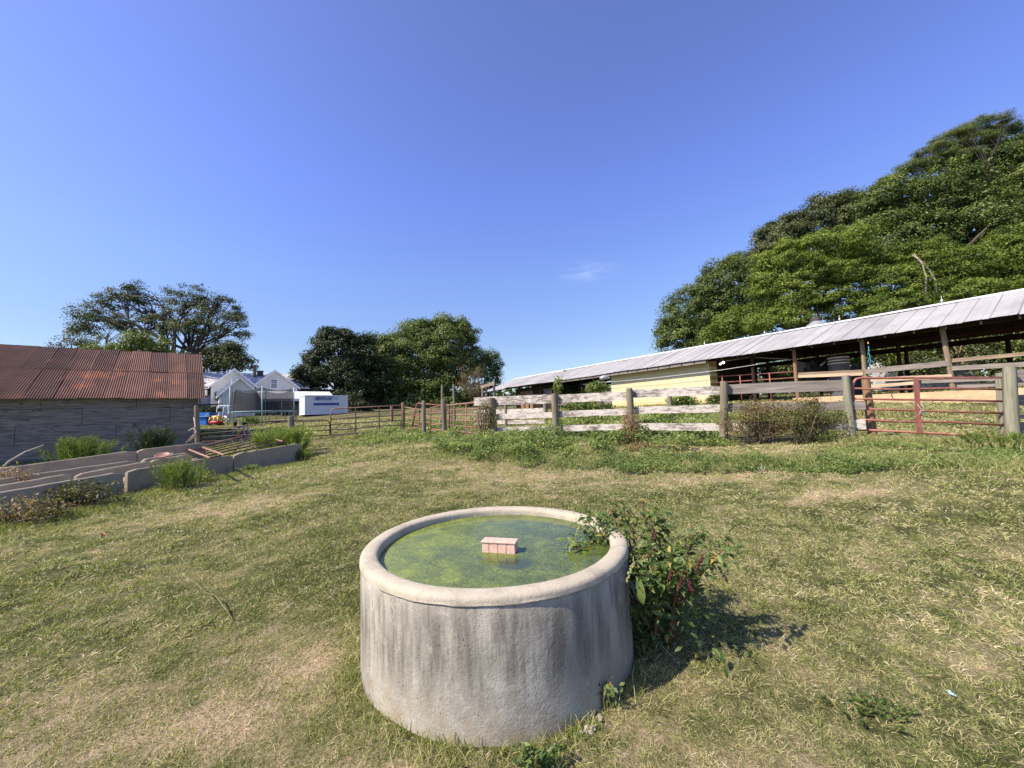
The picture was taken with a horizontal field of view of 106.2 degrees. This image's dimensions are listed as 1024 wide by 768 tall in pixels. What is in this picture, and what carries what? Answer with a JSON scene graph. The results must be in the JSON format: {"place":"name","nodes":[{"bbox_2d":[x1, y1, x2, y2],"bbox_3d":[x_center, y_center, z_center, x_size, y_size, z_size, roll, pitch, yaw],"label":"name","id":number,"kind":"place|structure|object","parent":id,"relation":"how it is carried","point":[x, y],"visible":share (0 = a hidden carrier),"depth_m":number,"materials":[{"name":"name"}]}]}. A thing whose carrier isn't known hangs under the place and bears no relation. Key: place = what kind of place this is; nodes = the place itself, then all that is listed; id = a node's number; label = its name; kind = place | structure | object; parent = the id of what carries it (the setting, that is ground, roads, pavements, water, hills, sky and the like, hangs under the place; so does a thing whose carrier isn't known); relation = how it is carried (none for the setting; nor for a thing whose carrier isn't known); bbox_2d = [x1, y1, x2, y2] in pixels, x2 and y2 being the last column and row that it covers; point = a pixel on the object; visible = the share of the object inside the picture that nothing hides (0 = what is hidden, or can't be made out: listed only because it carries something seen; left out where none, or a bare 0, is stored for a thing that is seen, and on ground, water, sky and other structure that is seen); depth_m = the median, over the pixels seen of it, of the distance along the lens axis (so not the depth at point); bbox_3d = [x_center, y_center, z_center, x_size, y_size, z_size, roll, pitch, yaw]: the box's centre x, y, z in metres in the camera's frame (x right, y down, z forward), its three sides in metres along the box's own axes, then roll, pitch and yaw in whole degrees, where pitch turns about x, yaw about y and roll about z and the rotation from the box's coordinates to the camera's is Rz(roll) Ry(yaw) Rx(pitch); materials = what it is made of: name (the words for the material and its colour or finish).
{"place":"outdoors","nodes":[
{"label":"outdoors","id":0,"kind":"place"},
{"bbox_2d":[0,385,1023,767],"bbox_3d":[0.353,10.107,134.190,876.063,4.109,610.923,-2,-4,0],"label":"ground","id":1,"kind":"structure","parent":0,"point":[672,713],"depth_m":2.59,"materials":[{"name":"plant"}]},
{"bbox_2d":[0,465,45,482],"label":"dead bramble","id":2,"kind":"object","parent":1,"relation":"on","point":[16,474],"visible":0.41,"depth_m":6.82,"materials":[{"name":"brown plant"}]},
{"bbox_2d":[0,492,84,528],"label":"dead bramble","id":3,"kind":"object","parent":1,"relation":"on","point":[26,513],"visible":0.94,"depth_m":5.49,"materials":[{"name":"brown plant"}]},
{"bbox_2d":[0,473,122,515],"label":"feed trough","id":4,"kind":"object","parent":1,"relation":"on","point":[10,491],"visible":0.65,"depth_m":6.52,"materials":[{"name":"concrete"}]},
{"bbox_2d":[0,451,138,484],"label":"feed trough","id":5,"kind":"object","parent":1,"relation":"on","point":[73,467],"visible":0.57,"depth_m":7.91,"materials":[{"name":"concrete"}]},
{"bbox_2d":[44,327,111,348],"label":"thin tree","id":6,"kind":"object","parent":1,"relation":"on","point":[84,339],"visible":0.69,"depth_m":44.38,"materials":[{"name":"green plant"}]},
{"bbox_2d":[35,433,127,461],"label":"weed clump","id":7,"kind":"object","parent":1,"relation":"on","point":[77,448],"visible":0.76,"depth_m":11.66,"materials":[{"name":"plant"}]},
{"bbox_2d":[42,478,133,507],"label":"bramble","id":8,"kind":"object","parent":1,"relation":"on","point":[67,492],"visible":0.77,"depth_m":6.33,"materials":[{"name":"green plant"}]},
{"bbox_2d":[0,344,207,464],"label":"shed","id":9,"kind":"structure","parent":1,"relation":"on","point":[48,395],"depth_m":15.14,"materials":[{"name":"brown wood"}]},
{"bbox_2d":[78,328,183,352],"bbox_3d":[-39.829,-0.876,40.408,9.735,9.984,4.684,-2,-4,0],"label":"green tree","id":10,"kind":"object","parent":1,"relation":"on","point":[141,341],"visible":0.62,"depth_m":39.51,"materials":[{"name":"green plant"}]},
{"bbox_2d":[121,425,179,450],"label":"weed clump","id":11,"kind":"object","parent":1,"relation":"on","point":[156,438],"visible":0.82,"depth_m":13.39,"materials":[{"name":"plant"}]},
{"bbox_2d":[74,456,232,492],"bbox_3d":[-7.546,1.991,8.313,0.955,0.656,2.406,-3,-4,13],"label":"feed trough","id":12,"kind":"object","parent":1,"relation":"on","point":[138,476],"visible":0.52,"depth_m":7.78,"materials":[{"name":"concrete"}]},
{"bbox_2d":[59,279,254,353],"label":"pecan tree","id":13,"kind":"object","parent":1,"relation":"on","point":[174,325],"visible":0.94,"depth_m":48.35,"materials":[{"name":"green plant"}]},
{"bbox_2d":[0,458,324,539],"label":"tall grass","id":14,"kind":"structure","parent":1,"relation":"on","point":[98,508],"depth_m":6.31,"materials":[{"name":"plant"}]},
{"bbox_2d":[136,443,205,461],"bbox_3d":[-8.535,1.995,9.784,0.945,0.863,2.082,-3,-4,13],"label":"feed trough","id":15,"kind":"object","parent":1,"relation":"on","point":[148,454],"visible":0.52,"depth_m":9.96,"materials":[{"name":"concrete"}]},
{"bbox_2d":[187,433,283,458],"bbox_3d":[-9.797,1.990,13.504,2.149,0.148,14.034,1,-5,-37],"label":"fallen gate","id":16,"kind":"structure","parent":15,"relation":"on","point":[201,453],"depth_m":10.11,"materials":[{"name":"metal"}]},
{"bbox_2d":[144,454,209,490],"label":"weed clump","id":17,"kind":"object","parent":1,"relation":"on","point":[171,475],"visible":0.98,"depth_m":7.48,"materials":[{"name":"plant"}]},
{"bbox_2d":[194,406,199,442],"bbox_3d":[-12.972,1.786,15.843,0.186,1.797,0.176,-4,-4,0],"label":"corner post","id":18,"kind":"object","parent":1,"relation":"on","point":[196,415],"visible":0.64,"depth_m":15.82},
{"bbox_2d":[182,466,221,482],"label":"weed","id":19,"kind":"object","parent":1,"relation":"on","point":[206,475],"visible":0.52,"depth_m":8.06,"materials":[{"name":"green plant"}]},
{"bbox_2d":[199,412,216,424],"bbox_3d":[-22.218,2.511,27.949,1.020,0.890,0.720,-2,-4,0],"label":"toy bench","id":20,"kind":"object","parent":1,"relation":"on","point":[204,417],"visible":0.8,"depth_m":27.69,"materials":[{"name":"blue plastic"}]},
{"bbox_2d":[182,570,237,620],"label":"bent stalk","id":21,"kind":"object","parent":1,"relation":"on","point":[224,607],"visible":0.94,"depth_m":3.06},
{"bbox_2d":[199,405,225,418],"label":"hedge","id":22,"kind":"object","parent":1,"relation":"on","point":[211,409],"visible":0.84,"depth_m":37.77,"materials":[{"name":"green plant"}]},
{"bbox_2d":[185,340,259,371],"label":"pecan tree","id":23,"kind":"object","parent":1,"relation":"on","point":[228,354],"visible":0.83,"depth_m":55.63,"materials":[{"name":"green plant"}]},
{"bbox_2d":[151,443,300,470],"bbox_3d":[-6.981,2.025,9.862,0.789,0.715,3.472,-5,-5,32],"label":"feed trough","id":24,"kind":"object","parent":1,"relation":"on","point":[281,455],"visible":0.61,"depth_m":10.24,"materials":[{"name":"concrete"}]},
{"bbox_2d":[200,422,280,441],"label":"pipe gate","id":25,"kind":"structure","parent":1,"relation":"on","point":[230,431],"depth_m":15.25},
{"bbox_2d":[238,415,262,424],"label":"bush","id":26,"kind":"object","parent":1,"relation":"on","point":[248,421],"visible":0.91,"depth_m":25.74,"materials":[{"name":"green plant"}]},
{"bbox_2d":[198,365,309,416],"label":"farmhouse","id":27,"kind":"object","parent":1,"relation":"on","point":[217,385],"visible":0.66,"depth_m":47.05,"materials":[{"name":"white"}]},
{"bbox_2d":[227,386,296,422],"bbox_3d":[-20.005,1.707,31.012,4.919,2.752,4.764,-2,-4,0],"label":"trampoline","id":28,"kind":"object","parent":1,"relation":"on","point":[261,400],"visible":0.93,"depth_m":29.25,"materials":[{"name":"grey"}]},
{"bbox_2d":[245,422,315,452],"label":"weed clump","id":29,"kind":"object","parent":1,"relation":"on","point":[288,436],"visible":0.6,"depth_m":12.33,"materials":[{"name":"plant"}]},
{"bbox_2d":[255,391,331,416],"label":"carport","id":30,"kind":"object","parent":1,"relation":"on","point":[299,393],"visible":0.01,"depth_m":47.76,"materials":[{"name":"white metal"}]},
{"bbox_2d":[296,447,313,460],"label":"weed clump","id":31,"kind":"object","parent":1,"relation":"on","point":[308,456],"visible":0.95,"depth_m":11.36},
{"bbox_2d":[299,395,347,416],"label":"storage container","id":32,"kind":"object","parent":1,"relation":"on","point":[315,405],"visible":0.95,"depth_m":42.26,"materials":[{"name":"metal"}]},
{"bbox_2d":[287,325,394,409],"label":"magnolia tree","id":33,"kind":"object","parent":1,"relation":"on","point":[356,367],"visible":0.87,"depth_m":54.62,"materials":[{"name":"green plant"}]},
{"bbox_2d":[345,390,374,411],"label":"roadside bush","id":34,"kind":"object","parent":1,"relation":"on","point":[357,402],"visible":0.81,"depth_m":47.45,"materials":[{"name":"green plant"}]},
{"bbox_2d":[401,402,404,429],"bbox_3d":[-5.071,1.607,17.942,0.180,1.497,0.184,-1,-4,0],"label":"corral post","id":35,"kind":"object","parent":1,"relation":"on","point":[403,413],"visible":0.85,"depth_m":17.90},
{"bbox_2d":[330,405,401,435],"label":"pipe gate","id":36,"kind":"structure","parent":35,"relation":"attached to","point":[379,421],"depth_m":17.02,"materials":[{"name":"metal"}]},
{"bbox_2d":[346,417,472,445],"bbox_3d":[-4.054,1.946,17.418,4.541,1.006,12.250,-2,-4,0],"label":"ground cover","id":37,"kind":"object","parent":1,"relation":"on","point":[415,436],"visible":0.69,"depth_m":15.20,"materials":[{"name":"green plant"}]},
{"bbox_2d":[422,400,425,434],"bbox_3d":[-3.559,1.465,15.545,0.181,1.601,0.185,-1,-4,0],"label":"corral post","id":38,"kind":"object","parent":1,"relation":"on","point":[423,415],"visible":0.88,"depth_m":15.49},
{"bbox_2d":[366,311,487,408],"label":"oak tree","id":39,"kind":"object","parent":1,"relation":"on","point":[430,357],"visible":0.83,"depth_m":60.07,"materials":[{"name":"green plant"}]},
{"bbox_2d":[441,399,446,434],"bbox_3d":[-2.425,1.349,13.742,0.187,1.618,0.179,-3,-4,0],"label":"corral post","id":40,"kind":"object","parent":1,"relation":"on","point":[443,415],"visible":0.71,"depth_m":13.71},
{"bbox_2d":[453,359,488,406],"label":"bare bush","id":41,"kind":"object","parent":1,"relation":"on","point":[474,394],"visible":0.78,"depth_m":57.80,"materials":[{"name":"brown plant"}]},
{"bbox_2d":[480,380,495,420],"bbox_3d":[-1.291,0.953,20.939,0.810,2.334,0.237,-2,-4,0],"label":"loading frame","id":42,"kind":"object","parent":1,"relation":"on","point":[487,385],"visible":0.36,"depth_m":20.97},
{"bbox_2d":[470,345,506,405],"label":"tree","id":43,"kind":"object","parent":1,"relation":"on","point":[496,367],"visible":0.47,"depth_m":67.52,"materials":[{"name":"green plant"}]},
{"bbox_2d":[359,506,633,746],"bbox_3d":[-0.098,1.456,2.647,1.772,0.802,1.772,-2,-4,0],"label":"stock tank","id":44,"kind":"object","parent":1,"relation":"on","point":[521,663],"visible":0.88,"depth_m":1.85,"materials":[{"name":"concrete"}]},
{"bbox_2d":[379,515,609,587],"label":"water","id":45,"kind":"structure","parent":44,"relation":"in","point":[450,553],"depth_m":2.49,"materials":[{"name":"liquid"}]},
{"bbox_2d":[481,537,518,553],"bbox_3d":[-0.079,1.097,2.542,0.236,0.133,0.089,-3,-4,14],"label":"float box","id":46,"kind":"object","parent":45,"relation":"in","point":[500,545],"visible":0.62,"depth_m":2.51,"materials":[{"name":"pink plastic"}]},
{"bbox_2d":[511,739,569,767],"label":"field weed","id":47,"kind":"object","parent":1,"relation":"on","point":[541,755],"visible":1,"depth_m":1.63,"materials":[{"name":"green plant"}]},
{"bbox_2d":[548,376,563,423],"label":"tall weed","id":48,"kind":"object","parent":1,"relation":"on","point":[557,383],"visible":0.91,"depth_m":15.00,"materials":[{"name":"green plant"}]},
{"bbox_2d":[537,378,606,407],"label":"bush","id":49,"kind":"object","parent":1,"relation":"on","point":[570,388],"visible":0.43,"depth_m":37.65,"materials":[{"name":"green plant"}]},
{"bbox_2d":[430,418,738,461],"bbox_3d":[1.543,1.315,9.816,7.095,0.725,4.062,-2,-4,0],"label":"ground cover","id":50,"kind":"object","parent":1,"relation":"on","point":[482,444],"visible":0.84,"depth_m":8.72,"materials":[{"name":"green plant"}]},
{"bbox_2d":[560,401,616,422],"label":"bush","id":51,"kind":"object","parent":1,"relation":"on","point":[593,405],"visible":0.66,"depth_m":14.66,"materials":[{"name":"green plant"}]},
{"bbox_2d":[474,394,709,425],"bbox_3d":[2.406,1.038,15.341,9.773,1.410,0.198,-5,-5,31],"label":"fence","id":52,"kind":"object","parent":1,"relation":"on","point":[505,410],"visible":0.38,"depth_m":16.38,"materials":[{"name":"wood"}]},
{"bbox_2d":[582,380,606,401],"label":"bush","id":53,"kind":"object","parent":1,"relation":"on","point":[595,387],"visible":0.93,"depth_m":19.81,"materials":[{"name":"green plant"}]},
{"bbox_2d":[599,675,624,710],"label":"field weed","id":54,"kind":"object","parent":1,"relation":"on","point":[609,686],"visible":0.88,"depth_m":1.93,"materials":[{"name":"green plant"}]},
{"bbox_2d":[619,403,645,444],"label":"red weed","id":55,"kind":"object","parent":1,"relation":"on","point":[630,426],"visible":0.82,"depth_m":8.80,"materials":[{"name":"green plant"}]},
{"bbox_2d":[623,440,663,450],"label":"red weed","id":56,"kind":"object","parent":1,"relation":"on","point":[638,446],"visible":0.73,"depth_m":8.19,"materials":[{"name":"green plant"}]},
{"bbox_2d":[548,480,744,677],"bbox_3d":[0.873,1.188,2.488,1.179,1.019,0.850,-5,-5,34],"label":"pokeweed","id":57,"kind":"object","parent":1,"relation":"on","point":[658,609],"visible":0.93,"depth_m":2.40,"materials":[{"name":"green plant"}]},
{"bbox_2d":[649,413,677,422],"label":"bush","id":58,"kind":"object","parent":1,"relation":"on","point":[661,417],"visible":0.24,"depth_m":11.23,"materials":[{"name":"green plant"}]},
{"bbox_2d":[474,380,865,440],"bbox_3d":[2.921,0.808,9.393,8.947,1.496,0.231,-4,-5,24],"label":"board fence","id":59,"kind":"object","parent":1,"relation":"on","point":[724,389],"visible":0.72,"depth_m":9.16,"materials":[{"name":"wood"}]},
{"bbox_2d":[449,402,489,434],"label":"pipe gate","id":60,"kind":"structure","parent":59,"relation":"attached to","point":[466,414],"depth_m":13.08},
{"bbox_2d":[468,397,499,437],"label":"vine","id":61,"kind":"object","parent":59,"relation":"attached to","point":[484,416],"visible":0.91,"depth_m":10.82,"materials":[{"name":"brown plant"}]},
{"bbox_2d":[326,360,1021,405],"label":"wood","id":62,"kind":"object","parent":1,"relation":"on","point":[513,393],"visible":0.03,"depth_m":112.97,"materials":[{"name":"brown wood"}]},
{"bbox_2d":[664,396,700,405],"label":"bush","id":63,"kind":"object","parent":1,"relation":"on","point":[681,400],"visible":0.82,"depth_m":16.74,"materials":[{"name":"green plant"}]},
{"bbox_2d":[543,398,844,432],"bbox_3d":[5.779,1.103,13.783,10.737,0.899,8.250,-5,-5,31],"label":"ground cover","id":64,"kind":"object","parent":1,"relation":"on","point":[590,419],"visible":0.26,"depth_m":12.87,"materials":[{"name":"green plant"}]},
{"bbox_2d":[704,395,719,404],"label":"bush","id":65,"kind":"object","parent":1,"relation":"on","point":[712,399],"visible":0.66,"depth_m":19.98,"materials":[{"name":"green plant"}]},
{"bbox_2d":[415,446,1023,480],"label":"tall grass","id":66,"kind":"structure","parent":1,"relation":"on","point":[1012,464],"depth_m":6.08,"materials":[{"name":"plant"}]},
{"bbox_2d":[649,246,791,352],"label":"oak tree","id":67,"kind":"object","parent":1,"relation":"on","point":[701,302],"visible":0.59,"depth_m":45.18,"materials":[{"name":"green plant"}]},
{"bbox_2d":[693,299,773,346],"bbox_3d":[22.317,-3.385,38.340,8.398,10.068,4.975,-2,-4,0],"label":"light green tree","id":68,"kind":"object","parent":1,"relation":"on","point":[731,323],"visible":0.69,"depth_m":37.67,"materials":[{"name":"green plant"}]},
{"bbox_2d":[703,395,795,445],"bbox_3d":[5.004,0.764,8.080,2.188,1.102,0.810,-2,-4,0],"label":"bramble bush","id":69,"kind":"object","parent":1,"relation":"on","point":[751,413],"visible":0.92,"depth_m":8.06,"materials":[{"name":"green plant"}]},
{"bbox_2d":[484,288,1023,408],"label":"long barn","id":70,"kind":"structure","parent":1,"relation":"on","point":[945,322],"depth_m":19.38,"materials":[{"name":"metal"}]},
{"bbox_2d":[803,356,828,380],"bbox_3d":[16.105,-0.860,20.137,1.726,1.286,0.817,-2,-4,0],"label":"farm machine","id":71,"kind":"object","parent":70,"relation":"in","point":[812,366],"visible":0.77,"depth_m":19.89,"materials":[{"name":"metal"}]},
{"bbox_2d":[827,356,851,395],"bbox_3d":[16.234,-0.246,19.029,0.870,2.214,0.870,-2,-4,0],"label":"metal tank","id":72,"kind":"object","parent":70,"relation":"in","point":[838,363],"visible":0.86,"depth_m":18.78,"materials":[{"name":"metal"}]},
{"bbox_2d":[850,366,868,394],"bbox_3d":[17.802,0.029,19.983,1.026,2.100,0.650,-2,-4,0],"label":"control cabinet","id":73,"kind":"object","parent":70,"relation":"in","point":[858,384],"visible":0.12,"depth_m":19.72,"materials":[{"name":"blue metal"}]},
{"bbox_2d":[618,401,979,416],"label":"tall grass","id":74,"kind":"structure","parent":1,"relation":"on","point":[925,406],"depth_m":11.62,"materials":[{"name":"plant"}]},
{"bbox_2d":[780,355,825,395],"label":"bush","id":75,"kind":"object","parent":1,"relation":"on","point":[792,375],"visible":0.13,"depth_m":26.77,"materials":[{"name":"green plant"}]},
{"bbox_2d":[763,391,850,444],"bbox_3d":[5.949,0.695,7.695,1.915,1.090,0.784,-2,-4,0],"label":"bramble bush","id":76,"kind":"object","parent":1,"relation":"on","point":[807,415],"visible":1,"depth_m":7.65,"materials":[{"name":"green plant"}]},
{"bbox_2d":[746,185,882,392],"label":"tall tree","id":77,"kind":"object","parent":1,"relation":"on","point":[833,207],"visible":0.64,"depth_m":44.20,"materials":[{"name":"green plant"}]},
{"bbox_2d":[739,220,897,393],"bbox_3d":[24.937,-5.834,31.578,12.185,13.963,6.288,-2,-4,0],"label":"feathery tree","id":78,"kind":"object","parent":1,"relation":"on","point":[794,260],"visible":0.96,"depth_m":30.52,"materials":[{"name":"green plant"}]},
{"bbox_2d":[800,430,858,444],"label":"weed clump","id":79,"kind":"object","parent":1,"relation":"on","point":[832,435],"visible":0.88,"depth_m":7.50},
{"bbox_2d":[842,375,856,440],"bbox_3d":[6.765,0.561,7.711,0.153,1.478,0.156,-1,-4,0],"label":"hinge post","id":80,"kind":"object","parent":1,"relation":"on","point":[848,403],"visible":0.81,"depth_m":7.68,"materials":[{"name":"wood"}]},
{"bbox_2d":[851,376,1004,436],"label":"pipe gate","id":81,"kind":"structure","parent":80,"relation":"attached to","point":[917,410],"depth_m":7.47,"materials":[{"name":"metal"}]},
{"bbox_2d":[820,348,884,392],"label":"bush","id":82,"kind":"object","parent":1,"relation":"on","point":[855,361],"visible":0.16,"depth_m":25.12,"materials":[{"name":"green plant"}]},
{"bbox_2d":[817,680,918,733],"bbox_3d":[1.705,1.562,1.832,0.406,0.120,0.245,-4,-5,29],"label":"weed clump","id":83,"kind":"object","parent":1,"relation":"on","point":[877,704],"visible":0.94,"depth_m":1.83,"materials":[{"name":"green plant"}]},
{"bbox_2d":[861,376,877,436],"bbox_3d":[7.359,0.567,7.910,0.171,1.475,0.168,-3,-4,0],"label":"slam post","id":84,"kind":"object","parent":1,"relation":"on","point":[866,383],"visible":0.69,"depth_m":7.88,"materials":[{"name":"wood"}]},
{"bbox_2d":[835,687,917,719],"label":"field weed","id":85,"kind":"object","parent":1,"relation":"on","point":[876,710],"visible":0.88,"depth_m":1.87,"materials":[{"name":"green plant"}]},
{"bbox_2d":[773,440,1023,473],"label":"ground cover","id":86,"kind":"object","parent":1,"relation":"on","point":[975,452],"visible":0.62,"depth_m":5.99,"materials":[{"name":"green plant"}]},
{"bbox_2d":[867,344,932,391],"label":"bush","id":87,"kind":"object","parent":1,"relation":"on","point":[890,359],"visible":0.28,"depth_m":24.44,"materials":[{"name":"green plant"}]},
{"bbox_2d":[871,345,972,390],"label":"white outbuilding","id":88,"kind":"structure","parent":1,"relation":"on","point":[937,385],"depth_m":25.49,"materials":[{"name":"metal"}]},
{"bbox_2d":[821,127,1023,291],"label":"broad tree","id":89,"kind":"object","parent":1,"relation":"on","point":[1002,203],"visible":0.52,"depth_m":39.15,"materials":[{"name":"green plant"}]},
{"bbox_2d":[896,350,950,391],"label":"bush","id":90,"kind":"object","parent":1,"relation":"on","point":[921,358],"visible":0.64,"depth_m":22.25,"materials":[{"name":"green plant"}]},
{"bbox_2d":[842,219,1023,382],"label":"feathery tree","id":91,"kind":"object","parent":1,"relation":"on","point":[989,262],"visible":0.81,"depth_m":28.40,"materials":[{"name":"green plant"}]},
{"bbox_2d":[912,254,938,300],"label":"dead branch","id":92,"kind":"object","parent":91,"relation":"attached to","point":[936,286],"visible":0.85,"depth_m":28.16,"materials":[{"name":"wood"}]},
{"bbox_2d":[906,337,984,386],"bbox_3d":[27.491,-1.923,24.276,5.709,4.649,2.600,-2,-4,0],"label":"bush","id":93,"kind":"object","parent":1,"relation":"on","point":[938,351],"visible":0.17,"depth_m":23.81,"materials":[{"name":"green plant"}]},
{"bbox_2d":[875,107,1023,285],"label":"broadleaf tree","id":94,"kind":"object","parent":1,"relation":"on","point":[965,135],"visible":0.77,"depth_m":40.97,"materials":[{"name":"green plant"}]},
{"bbox_2d":[938,427,1023,450],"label":"weed clump","id":95,"kind":"object","parent":1,"relation":"on","point":[1013,435],"visible":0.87,"depth_m":6.54,"materials":[{"name":"plant"}]},
{"bbox_2d":[950,335,1023,387],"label":"bush","id":96,"kind":"object","parent":1,"relation":"on","point":[981,349],"visible":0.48,"depth_m":22.77,"materials":[{"name":"green plant"}]},
{"bbox_2d":[995,373,1003,435],"bbox_3d":[9.655,0.525,7.554,0.153,1.502,0.148,1,-4,0],"label":"post","id":97,"kind":"object","parent":1,"relation":"on","point":[998,383],"visible":0.38,"depth_m":7.56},
{"bbox_2d":[990,332,1023,370],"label":"bush","id":98,"kind":"object","parent":1,"relation":"on","point":[1017,344],"visible":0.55,"depth_m":22.00,"materials":[{"name":"green plant"}]},
{"bbox_2d":[1002,366,1020,434],"bbox_3d":[9.178,0.460,7.063,0.214,1.580,0.196,2,-4,0],"label":"gate post","id":99,"kind":"object","parent":1,"relation":"on","point":[1011,409],"visible":0.77,"depth_m":7.03,"materials":[{"name":"wood"}]},
{"bbox_2d":[1017,369,1023,431],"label":"fence","id":100,"kind":"object","parent":1,"relation":"on","point":[1021,379],"visible":0.42,"depth_m":7.13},
{"bbox_2d":[0,0,1023,395],"label":"sky","id":101,"kind":"structure","parent":0,"point":[542,174],"materials":[{"name":"blue"}]},
{"bbox_2d":[757,360,792,395],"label":"bush","id":102,"kind":"object","parent":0,"point":[781,368],"visible":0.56,"depth_m":26.68,"materials":[{"name":"green plant"}]},
{"bbox_2d":[802,433,1023,452],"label":"tall grass","id":103,"kind":"structure","parent":0,"point":[926,440],"depth_m":6.88,"materials":[{"name":"plant"}]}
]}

